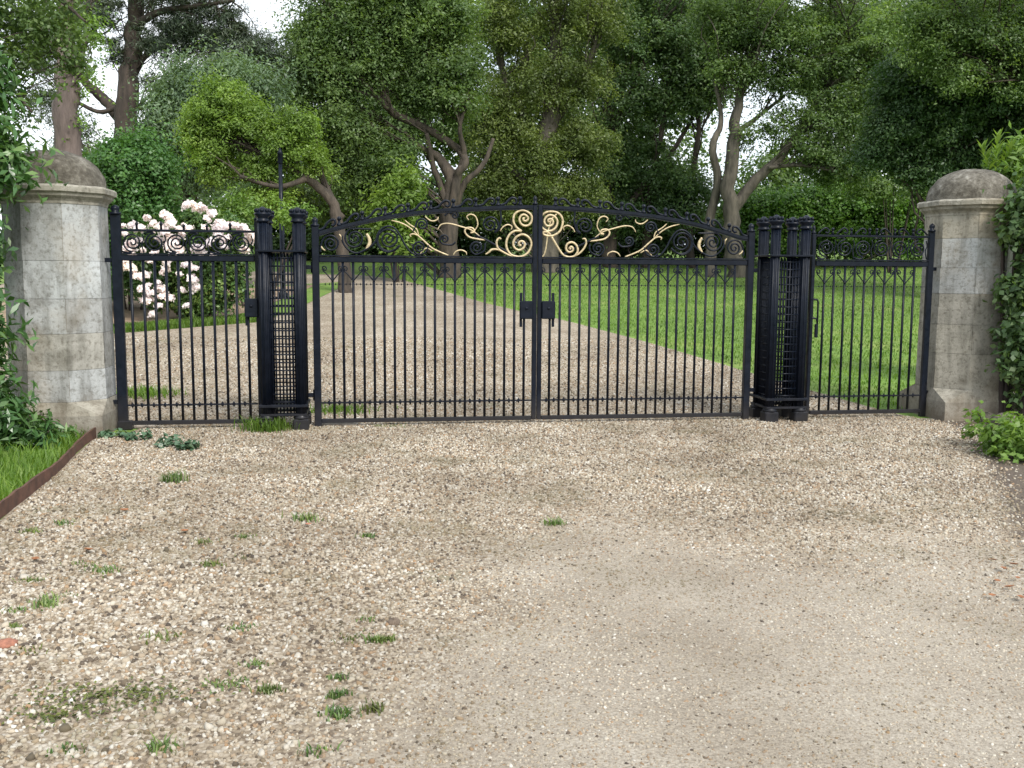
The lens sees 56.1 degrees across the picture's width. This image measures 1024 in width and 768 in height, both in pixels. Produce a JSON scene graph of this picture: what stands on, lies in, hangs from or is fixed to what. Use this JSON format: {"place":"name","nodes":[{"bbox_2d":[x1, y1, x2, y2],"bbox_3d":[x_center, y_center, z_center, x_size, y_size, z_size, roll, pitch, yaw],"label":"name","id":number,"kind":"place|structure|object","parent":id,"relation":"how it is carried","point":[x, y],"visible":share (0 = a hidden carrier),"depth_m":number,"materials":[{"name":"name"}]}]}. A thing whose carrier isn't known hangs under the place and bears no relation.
{"place":"outdoors","nodes":[
{"label":"outdoors","id":0,"kind":"place"},
{"bbox_2d":[1,313,276,336],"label":"verge grass","id":1,"kind":"structure","parent":0,"point":[162,324],"depth_m":19.98,"materials":[{"name":"green plant"}]},
{"bbox_2d":[0,0,902,244],"label":"sky","id":2,"kind":"structure","parent":0,"point":[259,6],"materials":[{"name":"white"}]},
{"bbox_2d":[0,244,1015,519],"bbox_3d":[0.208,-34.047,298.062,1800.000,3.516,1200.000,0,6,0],"label":"ground","id":3,"kind":"structure","parent":0,"point":[738,318],"depth_m":23.90,"materials":[{"name":"green plant"}]},
{"bbox_2d":[0,11,68,451],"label":"laurel hedge","id":4,"kind":"object","parent":3,"relation":"on","point":[14,169],"visible":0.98,"depth_m":8.89,"materials":[{"name":"green plant"}]},
{"bbox_2d":[1,404,80,448],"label":"weed clump","id":5,"kind":"object","parent":3,"relation":"on","point":[39,437],"visible":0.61,"depth_m":9.15,"materials":[{"name":"green plant"}]},
{"bbox_2d":[0,427,92,500],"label":"border grass","id":6,"kind":"structure","parent":3,"relation":"on","point":[10,479],"depth_m":8.24,"materials":[{"name":"green plant"}]},
{"bbox_2d":[0,427,95,518],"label":"edging strip","id":7,"kind":"object","parent":3,"relation":"on","point":[16,497],"visible":0.64,"depth_m":7.50,"materials":[{"name":"brown metal"}]},
{"bbox_2d":[0,0,105,134],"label":"overhanging tree","id":8,"kind":"object","parent":3,"relation":"on","point":[16,25],"visible":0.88,"depth_m":9.12,"materials":[{"name":"green plant"}]},
{"bbox_2d":[0,150,117,437],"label":"stone pillar","id":9,"kind":"structure","parent":3,"relation":"on","point":[58,278],"depth_m":9.63,"materials":[{"name":"stone"}]},
{"bbox_2d":[104,205,261,429],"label":"foot gate","id":10,"kind":"structure","parent":9,"relation":"attached to","point":[251,305],"depth_m":10.19,"materials":[{"name":"black metal"}]},
{"bbox_2d":[0,285,311,327],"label":"planting bed","id":11,"kind":"object","parent":3,"relation":"on","point":[138,315],"visible":0.09,"depth_m":22.41,"materials":[{"name":"green plant"}]},
{"bbox_2d":[8,0,121,156],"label":"tall tree","id":12,"kind":"object","parent":11,"relation":"on","point":[66,121],"visible":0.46,"depth_m":20.27,"materials":[{"name":"green plant"}]},
{"bbox_2d":[81,107,202,312],"bbox_3d":[-9.088,-3.983,22.781,3.231,4.869,4.340,-6,9,-44],"label":"dome bush","id":13,"kind":"object","parent":11,"relation":"on","point":[138,171],"visible":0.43,"depth_m":21.91,"materials":[{"name":"green plant"}]},
{"bbox_2d":[111,194,254,318],"bbox_3d":[-7.111,-2.663,20.892,3.566,2.910,2.021,0,6,0],"label":"rose bush","id":14,"kind":"object","parent":11,"relation":"on","point":[197,218],"visible":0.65,"depth_m":20.70,"materials":[{"name":"white plant"}]},
{"bbox_2d":[206,185,322,305],"bbox_3d":[-6.233,-3.361,23.765,3.156,3.018,1.853,0,6,0],"label":"lime shrub","id":15,"kind":"object","parent":11,"relation":"on","point":[240,209],"visible":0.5,"depth_m":23.48,"materials":[{"name":"green plant"}]},
{"bbox_2d":[277,148,286,296],"bbox_3d":[-6.166,-4.275,25.686,0.280,3.987,0.266,0,6,0],"label":"lamp post","id":16,"kind":"object","parent":11,"relation":"on","point":[280,157],"visible":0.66,"depth_m":25.54,"materials":[{"name":"black metal"}]},
{"bbox_2d":[2,0,312,268],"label":"pine tree","id":17,"kind":"object","parent":3,"relation":"on","point":[172,32],"visible":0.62,"depth_m":31.58,"materials":[{"name":"green plant"}]},
{"bbox_2d":[2,282,337,341],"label":"grass verge","id":18,"kind":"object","parent":3,"relation":"on","point":[325,289],"depth_m":27.43,"materials":[{"name":"green plant"}]},
{"bbox_2d":[99,25,322,282],"bbox_3d":[-8.969,-6.942,30.284,7.854,7.877,4.823,0,6,0],"label":"grey green tree","id":19,"kind":"object","parent":3,"relation":"on","point":[170,98],"visible":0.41,"depth_m":29.57,"materials":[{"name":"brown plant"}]},
{"bbox_2d":[160,60,352,292],"bbox_3d":[-7.247,-5.778,27.544,5.450,6.728,2.938,0,6,0],"label":"yellow green tree","id":20,"kind":"object","parent":3,"relation":"on","point":[234,120],"visible":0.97,"depth_m":27.09,"materials":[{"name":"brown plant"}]},
{"bbox_2d":[254,0,499,277],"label":"evergreen tree","id":21,"kind":"object","parent":3,"relation":"on","point":[349,46],"visible":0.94,"depth_m":32.36,"materials":[{"name":"green plant"}]},
{"bbox_2d":[346,145,441,281],"bbox_3d":[-3.921,-5.518,31.577,3.294,4.404,3.178,-6,9,-43],"label":"yellow shrub","id":22,"kind":"object","parent":3,"relation":"on","point":[406,188],"visible":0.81,"depth_m":31.13,"materials":[{"name":"green plant"}]},
{"bbox_2d":[277,0,649,272],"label":"olive tree","id":23,"kind":"object","parent":3,"relation":"on","point":[543,146],"visible":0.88,"depth_m":35.49,"materials":[{"name":"green plant"}]},
{"bbox_2d":[0,0,951,210],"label":"woodland","id":24,"kind":"object","parent":3,"relation":"on","point":[786,178],"visible":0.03,"depth_m":52.07,"materials":[{"name":"green plant"}]},
{"bbox_2d":[0,272,1023,767],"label":"gravel drive","id":25,"kind":"structure","parent":3,"relation":"on","point":[970,750],"depth_m":4.63,"materials":[{"name":"beige gravel"}]},
{"bbox_2d":[0,638,17,648],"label":"brick shard","id":26,"kind":"object","parent":25,"relation":"on","point":[7,642],"visible":0.93,"depth_m":4.29,"materials":[{"name":"orange brick"}]},
{"bbox_2d":[8,621,25,627],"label":"weed","id":27,"kind":"object","parent":25,"relation":"on","point":[13,625],"visible":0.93,"depth_m":4.53,"materials":[{"name":"green plant"}]},
{"bbox_2d":[0,605,42,613],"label":"weed","id":28,"kind":"object","parent":25,"relation":"on","point":[19,608],"visible":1,"depth_m":4.74,"materials":[{"name":"green plant"}]},
{"bbox_2d":[19,527,39,533],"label":"weed","id":29,"kind":"object","parent":25,"relation":"on","point":[32,531],"visible":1,"depth_m":6.16,"materials":[{"name":"green plant"}]},
{"bbox_2d":[12,574,48,582],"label":"weed","id":30,"kind":"object","parent":25,"relation":"on","point":[28,580],"visible":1,"depth_m":5.20,"materials":[{"name":"green plant"}]},
{"bbox_2d":[15,643,56,654],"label":"weed","id":31,"kind":"object","parent":25,"relation":"on","point":[30,650],"visible":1,"depth_m":4.24,"materials":[{"name":"green plant"}]},
{"bbox_2d":[24,591,63,608],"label":"weed","id":32,"kind":"object","parent":25,"relation":"on","point":[46,602],"visible":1,"depth_m":4.82,"materials":[{"name":"green plant"}]},
{"bbox_2d":[39,590,77,599],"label":"weed","id":33,"kind":"object","parent":25,"relation":"on","point":[59,595],"visible":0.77,"depth_m":4.95,"materials":[{"name":"green plant"}]},
{"bbox_2d":[2,694,123,731],"bbox_3d":[-1.713,1.242,3.619,0.477,0.031,0.308,0,6,0],"label":"moss patch","id":34,"kind":"object","parent":25,"relation":"on","point":[50,716],"visible":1,"depth_m":3.62,"materials":[{"name":"green plant"}]},
{"bbox_2d":[45,741,84,757],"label":"weed","id":35,"kind":"object","parent":25,"relation":"on","point":[63,747],"visible":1,"depth_m":3.36,"materials":[{"name":"green plant"}]},
{"bbox_2d":[53,518,78,525],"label":"weed","id":36,"kind":"object","parent":25,"relation":"on","point":[61,523],"visible":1,"depth_m":6.37,"materials":[{"name":"green plant"}]},
{"bbox_2d":[60,560,98,567],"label":"weed","id":37,"kind":"object","parent":25,"relation":"on","point":[82,562],"visible":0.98,"depth_m":5.48,"materials":[{"name":"green plant"}]},
{"bbox_2d":[76,563,129,578],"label":"weed","id":38,"kind":"object","parent":25,"relation":"on","point":[99,569],"visible":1,"depth_m":5.36,"materials":[{"name":"green plant"}]},
{"bbox_2d":[97,428,128,438],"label":"ivy sprig","id":39,"kind":"object","parent":25,"relation":"on","point":[105,434],"visible":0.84,"depth_m":9.69,"materials":[{"name":"green plant"}]},
{"bbox_2d":[6,674,242,716],"bbox_3d":[-1.645,1.221,3.785,1.118,0.028,0.395,0,6,0],"label":"moss patch","id":40,"kind":"object","parent":25,"relation":"on","point":[90,694],"visible":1,"depth_m":3.79,"materials":[{"name":"green plant"}]},
{"bbox_2d":[124,428,152,440],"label":"ivy sprig","id":41,"kind":"object","parent":25,"relation":"on","point":[131,435],"visible":0.96,"depth_m":9.57,"materials":[{"name":"green plant"}]},
{"bbox_2d":[134,425,155,426],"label":"threshold slab","id":42,"kind":"structure","parent":25,"relation":"on","point":[143,425],"depth_m":10.40,"materials":[{"name":"stone"}]},
{"bbox_2d":[116,384,189,401],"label":"grass tuft","id":43,"kind":"object","parent":25,"relation":"on","point":[141,393],"visible":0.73,"depth_m":12.65,"materials":[{"name":"green plant"}]},
{"bbox_2d":[129,627,181,644],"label":"weed","id":44,"kind":"object","parent":25,"relation":"on","point":[160,637],"visible":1,"depth_m":4.39,"materials":[{"name":"green plant"}]},
{"bbox_2d":[142,732,185,755],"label":"weed","id":45,"kind":"object","parent":25,"relation":"on","point":[154,744],"visible":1,"depth_m":3.38,"materials":[{"name":"green plant"}]},
{"bbox_2d":[153,433,184,448],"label":"ivy sprig","id":46,"kind":"object","parent":25,"relation":"on","point":[169,440],"visible":0.9,"depth_m":9.26,"materials":[{"name":"green plant"}]},
{"bbox_2d":[157,468,189,483],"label":"weed","id":47,"kind":"object","parent":25,"relation":"on","point":[175,476],"visible":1,"depth_m":7.67,"materials":[{"name":"green plant"}]},
{"bbox_2d":[176,438,200,450],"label":"ivy sprig","id":48,"kind":"object","parent":25,"relation":"on","point":[191,445],"visible":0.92,"depth_m":9.05,"materials":[{"name":"green plant"}]},
{"bbox_2d":[189,537,219,544],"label":"weed","id":49,"kind":"object","parent":25,"relation":"on","point":[202,541],"visible":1,"depth_m":5.95,"materials":[{"name":"green plant"}]},
{"bbox_2d":[193,556,226,567],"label":"weed","id":50,"kind":"object","parent":25,"relation":"on","point":[207,563],"visible":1,"depth_m":5.49,"materials":[{"name":"green plant"}]},
{"bbox_2d":[202,669,257,693],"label":"weed","id":51,"kind":"object","parent":25,"relation":"on","point":[232,682],"visible":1,"depth_m":3.92,"materials":[{"name":"green plant"}]},
{"bbox_2d":[0,511,463,767],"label":"gravel flints","id":52,"kind":"object","parent":25,"relation":"on","point":[66,727],"visible":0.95,"depth_m":4.39,"materials":[{"name":"white stone"}]},
{"bbox_2d":[223,620,259,631],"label":"weed","id":53,"kind":"object","parent":25,"relation":"on","point":[242,628],"visible":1,"depth_m":4.52,"materials":[{"name":"green plant"}]},
{"bbox_2d":[235,533,262,539],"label":"weed","id":54,"kind":"object","parent":25,"relation":"on","point":[244,536],"visible":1,"depth_m":6.07,"materials":[{"name":"green plant"}]},
{"bbox_2d":[238,657,273,668],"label":"weed","id":55,"kind":"object","parent":25,"relation":"on","point":[256,662],"visible":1,"depth_m":4.10,"materials":[{"name":"green plant"}]},
{"bbox_2d":[230,413,299,435],"bbox_3d":[-2.605,0.417,10.150,0.760,0.173,0.769,0,6,0],"label":"grass tuft","id":56,"kind":"object","parent":25,"relation":"on","point":[277,425],"visible":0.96,"depth_m":10.15,"materials":[{"name":"green plant"}]},
{"bbox_2d":[248,681,286,694],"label":"weed","id":57,"kind":"object","parent":25,"relation":"on","point":[269,689],"visible":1,"depth_m":3.84,"materials":[{"name":"green plant"}]},
{"bbox_2d":[254,207,311,430],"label":"gate column","id":58,"kind":"structure","parent":25,"relation":"on","point":[271,405],"depth_m":10.18,"materials":[{"name":"black metal"}]},
{"bbox_2d":[282,510,323,522],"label":"weed","id":59,"kind":"object","parent":25,"relation":"on","point":[295,517],"visible":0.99,"depth_m":6.50,"materials":[{"name":"green plant"}]},
{"bbox_2d":[297,739,342,758],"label":"weed","id":60,"kind":"object","parent":25,"relation":"on","point":[317,748],"visible":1,"depth_m":3.36,"materials":[{"name":"green plant"}]},
{"bbox_2d":[326,672,349,680],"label":"weed","id":61,"kind":"object","parent":25,"relation":"on","point":[337,676],"visible":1,"depth_m":3.97,"materials":[{"name":"green plant"}]},
{"bbox_2d":[325,687,352,699],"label":"weed","id":62,"kind":"object","parent":25,"relation":"on","point":[338,694],"visible":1,"depth_m":3.80,"materials":[{"name":"green plant"}]},
{"bbox_2d":[317,702,361,721],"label":"weed","id":63,"kind":"object","parent":25,"relation":"on","point":[342,715],"visible":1,"depth_m":3.64,"materials":[{"name":"green plant"}]},
{"bbox_2d":[322,422,358,425],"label":"threshold slab","id":64,"kind":"structure","parent":25,"relation":"on","point":[326,424],"depth_m":10.60,"materials":[{"name":"stone"}]},
{"bbox_2d":[331,628,373,643],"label":"weed","id":65,"kind":"object","parent":25,"relation":"on","point":[343,637],"visible":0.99,"depth_m":4.40,"materials":[{"name":"green plant"}]},
{"bbox_2d":[310,401,397,416],"bbox_3d":[-1.941,0.286,11.660,1.385,0.100,0.935,0,6,0],"label":"grass tuft","id":66,"kind":"object","parent":25,"relation":"on","point":[340,408],"visible":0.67,"depth_m":11.62,"materials":[{"name":"green plant"}]},
{"bbox_2d":[355,532,374,537],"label":"weed","id":67,"kind":"object","parent":25,"relation":"on","point":[369,535],"visible":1,"depth_m":6.11,"materials":[{"name":"green plant"}]},
{"bbox_2d":[356,615,375,621],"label":"weed","id":68,"kind":"object","parent":25,"relation":"on","point":[370,618],"visible":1,"depth_m":4.64,"materials":[{"name":"green plant"}]},
{"bbox_2d":[360,632,382,643],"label":"weed","id":69,"kind":"object","parent":25,"relation":"on","point":[376,639],"visible":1,"depth_m":4.37,"materials":[{"name":"green plant"}]},
{"bbox_2d":[359,698,392,715],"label":"weed","id":70,"kind":"object","parent":25,"relation":"on","point":[373,708],"visible":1,"depth_m":3.68,"materials":[{"name":"green plant"}]},
{"bbox_2d":[371,632,400,643],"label":"weed","id":71,"kind":"object","parent":25,"relation":"on","point":[386,638],"visible":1,"depth_m":4.38,"materials":[{"name":"green plant"}]},
{"bbox_2d":[387,617,399,625],"bbox_3d":[-0.566,1.141,4.598,0.069,0.048,0.066,4,8,31],"label":"clod","id":72,"kind":"object","parent":25,"relation":"on","point":[393,621],"visible":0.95,"depth_m":4.58,"materials":[{"name":"brown soil"}]},
{"bbox_2d":[306,196,537,426],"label":"driveway gate","id":73,"kind":"structure","parent":25,"relation":"on","point":[527,309],"depth_m":10.54,"materials":[{"name":"black metal"}]},
{"bbox_2d":[0,413,1023,767],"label":"gravel stones","id":74,"kind":"object","parent":25,"relation":"on","point":[840,447],"visible":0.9,"depth_m":6.08,"materials":[{"name":"beige gravel"}]},
{"bbox_2d":[1,482,1023,767],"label":"gravel grit","id":75,"kind":"object","parent":25,"relation":"on","point":[635,632],"visible":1,"depth_m":4.55,"materials":[{"name":"beige gravel"}]},
{"bbox_2d":[114,335,916,418],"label":"gravel stones","id":76,"kind":"object","parent":25,"relation":"on","point":[450,363],"visible":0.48,"depth_m":14.38,"materials":[{"name":"beige gravel"}]},
{"bbox_2d":[540,515,566,525],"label":"weed","id":77,"kind":"object","parent":25,"relation":"on","point":[558,522],"visible":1,"depth_m":6.44,"materials":[{"name":"green plant"}]},
{"bbox_2d":[536,197,758,419],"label":"driveway gate","id":78,"kind":"structure","parent":25,"relation":"on","point":[545,309],"depth_m":10.90,"materials":[{"name":"black metal"}]},
{"bbox_2d":[749,215,814,421],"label":"gate column","id":79,"kind":"structure","parent":25,"relation":"on","point":[789,399],"depth_m":11.04,"materials":[{"name":"black metal"}]},
{"bbox_2d":[989,412,1015,426],"bbox_3d":[5.572,0.425,10.816,0.334,0.221,0.349,0,6,0],"label":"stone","id":80,"kind":"object","parent":25,"relation":"on","point":[997,417],"visible":0.14,"depth_m":10.79,"materials":[{"name":"grey stone"}]},
{"bbox_2d":[171,163,922,261],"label":"undergrowth","id":81,"kind":"object","parent":3,"relation":"on","point":[463,244],"visible":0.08,"depth_m":42.58,"materials":[{"name":"green plant"}]},
{"bbox_2d":[569,0,757,267],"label":"dark tree","id":82,"kind":"object","parent":3,"relation":"on","point":[661,42],"visible":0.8,"depth_m":38.43,"materials":[{"name":"green plant"}]},
{"bbox_2d":[673,0,912,277],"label":"leaning tree","id":83,"kind":"object","parent":3,"relation":"on","point":[751,31],"visible":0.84,"depth_m":33.58,"materials":[{"name":"green plant"}]},
{"bbox_2d":[714,175,924,267],"bbox_3d":[13.553,-6.564,40.312,11.401,4.377,4.259,0,6,0],"label":"clipped hedge","id":84,"kind":"object","parent":3,"relation":"on","point":[823,208],"visible":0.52,"depth_m":39.84,"materials":[{"name":"green plant"}]},
{"bbox_2d":[835,173,927,272],"bbox_3d":[14.867,-6.614,37.442,4.668,4.623,3.267,0,6,0],"label":"hedge top shrub","id":85,"kind":"object","parent":3,"relation":"on","point":[884,195],"visible":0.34,"depth_m":37.00,"materials":[{"name":"green plant"}]},
{"bbox_2d":[827,0,1023,255],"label":"holm oak","id":86,"kind":"object","parent":3,"relation":"on","point":[916,141],"visible":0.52,"depth_m":25.67,"materials":[{"name":"green plant"}]},
{"bbox_2d":[856,0,1023,117],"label":"ash tree","id":87,"kind":"object","parent":3,"relation":"on","point":[974,28],"visible":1,"depth_m":23.88,"materials":[{"name":"green plant"}]},
{"bbox_2d":[899,169,1020,420],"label":"stone pillar","id":88,"kind":"structure","parent":3,"relation":"on","point":[958,208],"depth_m":11.19,"materials":[{"name":"stone"}]},
{"bbox_2d":[804,223,936,416],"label":"foot gate","id":89,"kind":"structure","parent":88,"relation":"attached to","point":[928,264],"depth_m":11.30,"materials":[{"name":"black metal"}]},
{"bbox_2d":[982,165,1023,417],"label":"climbing ivy","id":90,"kind":"object","parent":88,"relation":"attached to","point":[1011,294],"visible":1,"depth_m":10.79,"materials":[{"name":"green plant"}]},
{"bbox_2d":[961,400,1023,463],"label":"weed clump","id":91,"kind":"object","parent":3,"relation":"on","point":[1004,440],"visible":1,"depth_m":9.00,"materials":[{"name":"green plant"}]},
{"bbox_2d":[976,121,1023,392],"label":"young laurel","id":92,"kind":"object","parent":3,"relation":"on","point":[1005,160],"visible":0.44,"depth_m":12.75,"materials":[{"name":"green plant"}]},
{"bbox_2d":[977,412,992,422],"bbox_3d":[5.511,0.403,11.134,0.205,0.167,0.217,0,6,0],"label":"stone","id":93,"kind":"object","parent":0,"point":[988,415],"visible":0.3,"depth_m":11.08,"materials":[{"name":"grey stone"}]}
]}

